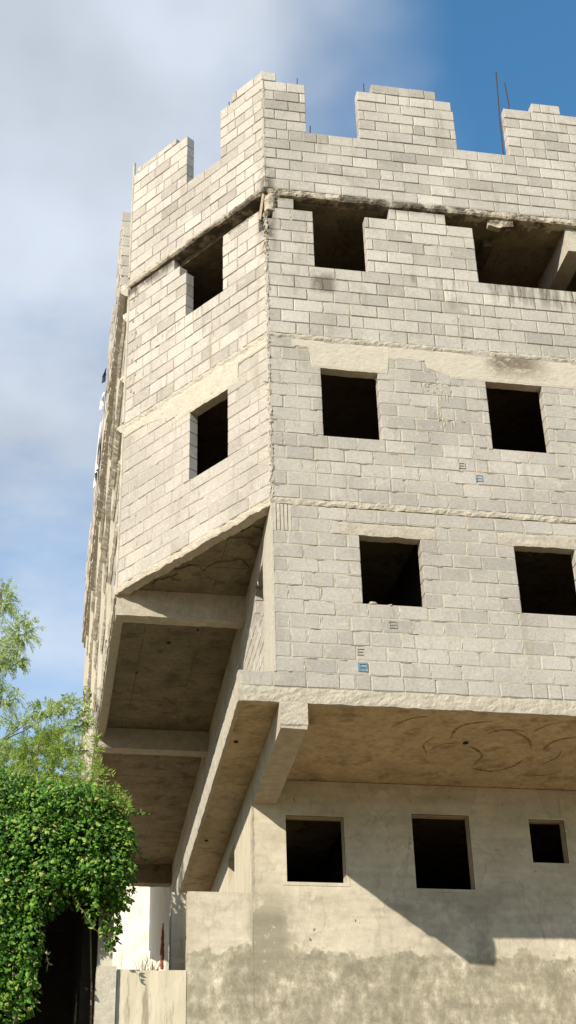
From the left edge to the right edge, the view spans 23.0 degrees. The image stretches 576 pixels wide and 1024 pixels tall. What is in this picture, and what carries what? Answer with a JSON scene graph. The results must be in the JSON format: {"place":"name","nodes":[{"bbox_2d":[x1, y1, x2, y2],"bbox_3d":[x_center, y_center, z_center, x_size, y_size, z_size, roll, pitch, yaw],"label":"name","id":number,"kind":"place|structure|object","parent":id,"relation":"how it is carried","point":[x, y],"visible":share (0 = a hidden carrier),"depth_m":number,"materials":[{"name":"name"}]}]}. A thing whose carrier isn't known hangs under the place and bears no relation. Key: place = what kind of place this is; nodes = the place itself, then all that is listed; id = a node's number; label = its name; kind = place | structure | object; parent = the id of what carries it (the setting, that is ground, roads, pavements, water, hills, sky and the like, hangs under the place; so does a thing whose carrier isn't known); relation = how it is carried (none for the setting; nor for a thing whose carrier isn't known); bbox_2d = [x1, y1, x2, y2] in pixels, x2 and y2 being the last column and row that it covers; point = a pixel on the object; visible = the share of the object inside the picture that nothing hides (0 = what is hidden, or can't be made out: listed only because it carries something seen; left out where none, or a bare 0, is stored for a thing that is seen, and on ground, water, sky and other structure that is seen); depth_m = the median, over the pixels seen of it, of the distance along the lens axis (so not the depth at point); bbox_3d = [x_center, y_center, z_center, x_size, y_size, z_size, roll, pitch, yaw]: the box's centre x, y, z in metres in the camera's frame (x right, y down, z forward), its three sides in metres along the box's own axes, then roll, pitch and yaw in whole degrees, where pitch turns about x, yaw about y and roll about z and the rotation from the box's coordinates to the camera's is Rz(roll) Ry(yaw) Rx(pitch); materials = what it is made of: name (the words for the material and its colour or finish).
{"place":"outdoors","nodes":[
{"label":"outdoors","id":0,"kind":"place"},
{"bbox_2d":[54,797,149,969],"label":"whitewashed wall","id":1,"kind":"structure","parent":0,"point":[134,939],"depth_m":37.13,"materials":[{"name":"white paint"}]},
{"bbox_2d":[148,887,169,970],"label":"white column","id":2,"kind":"structure","parent":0,"point":[159,924],"depth_m":33.11,"materials":[{"name":"white paint"}]},
{"bbox_2d":[0,0,575,796],"label":"sky","id":3,"kind":"structure","parent":0,"point":[91,90],"materials":[{"name":"blue"}]},
{"label":"ground","id":4,"kind":"structure","parent":0,"visible":0},
{"bbox_2d":[0,578,99,782],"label":"feathery tree","id":5,"kind":"object","parent":4,"relation":"on","point":[52,706],"visible":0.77,"depth_m":22.88,"materials":[{"name":"green plant"}]},
{"bbox_2d":[0,719,100,1023],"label":"flowering shrub","id":6,"kind":"object","parent":4,"relation":"on","point":[48,749],"visible":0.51,"depth_m":20.29,"materials":[{"name":"green plant"}]},
{"bbox_2d":[0,825,109,1023],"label":"dark shed","id":7,"kind":"structure","parent":4,"relation":"on","point":[64,982],"depth_m":21.47,"materials":[{"name":"concrete"}]},
{"bbox_2d":[0,765,149,1023],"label":"creeper","id":8,"kind":"object","parent":4,"relation":"on","point":[72,869],"visible":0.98,"depth_m":17.86,"materials":[{"name":"green plant"}]},
{"bbox_2d":[80,733,135,1023],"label":"sapling","id":9,"kind":"object","parent":4,"relation":"on","point":[122,808],"visible":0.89,"depth_m":18.42,"materials":[{"name":"green plant"}]},
{"bbox_2d":[93,966,185,1023],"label":"boundary wall","id":10,"kind":"structure","parent":4,"relation":"on","point":[126,996],"depth_m":17.70,"materials":[{"name":"concrete"}]},
{"bbox_2d":[97,879,113,965],"bbox_3d":[-2.334,5.282,18.196,0.190,1.150,0.170,4,-31,-9],"label":"gate post","id":11,"kind":"object","parent":10,"relation":"on","point":[104,958],"visible":0.5,"depth_m":17.97,"materials":[{"name":"paint"}]},
{"bbox_2d":[133,955,162,970],"bbox_3d":[-1.781,5.728,18.036,0.430,0.260,0.083,4,-31,-9],"label":"dry tuft","id":12,"kind":"object","parent":10,"relation":"on","point":[153,968],"visible":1,"depth_m":18.02,"materials":[{"name":"beige plant"}]},
{"bbox_2d":[169,892,186,969],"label":"stub wall","id":13,"kind":"structure","parent":4,"relation":"on","point":[177,943],"depth_m":19.69,"materials":[{"name":"paint"}]},
{"bbox_2d":[185,891,253,1023],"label":"garden wall","id":14,"kind":"structure","parent":4,"relation":"on","point":[219,965],"depth_m":18.12,"materials":[{"name":"paint"}]},
{"bbox_2d":[79,71,575,1023],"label":"unfinished building","id":15,"kind":"structure","parent":4,"relation":"on","point":[329,629],"depth_m":20.01,"materials":[{"name":"concrete"}]},
{"bbox_2d":[79,686,91,716],"bbox_3d":[-3.553,3.289,24.845,0.236,0.612,0.588,4,-31,-9],"label":"wall weed","id":16,"kind":"object","parent":15,"relation":"attached to","point":[89,696],"depth_m":24.74,"materials":[{"name":"green plant"}]},
{"bbox_2d":[93,423,100,487],"bbox_3d":[-3.972,-1.188,29.512,0.072,1.079,0.900,4,-31,-9],"label":"hanging sheet","id":17,"kind":"object","parent":15,"relation":"hanging from","point":[96,468],"visible":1,"depth_m":29.26,"materials":[{"name":"white fabric"}]},
{"bbox_2d":[99,392,104,409],"bbox_3d":[-3.742,-2.220,28.492,0.084,0.299,0.250,4,-31,-9],"label":"hanging rag","id":18,"kind":"object","parent":15,"relation":"hanging from","point":[101,402],"visible":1,"depth_m":28.45,"materials":[{"name":"white fabric"}]},
{"bbox_2d":[102,368,106,382],"bbox_3d":[-3.657,-2.693,28.172,0.084,0.279,0.200,4,-31,-9],"label":"hanging rag","id":19,"kind":"object","parent":15,"relation":"hanging from","point":[104,378],"visible":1,"depth_m":28.13,"materials":[{"name":"fabric"}]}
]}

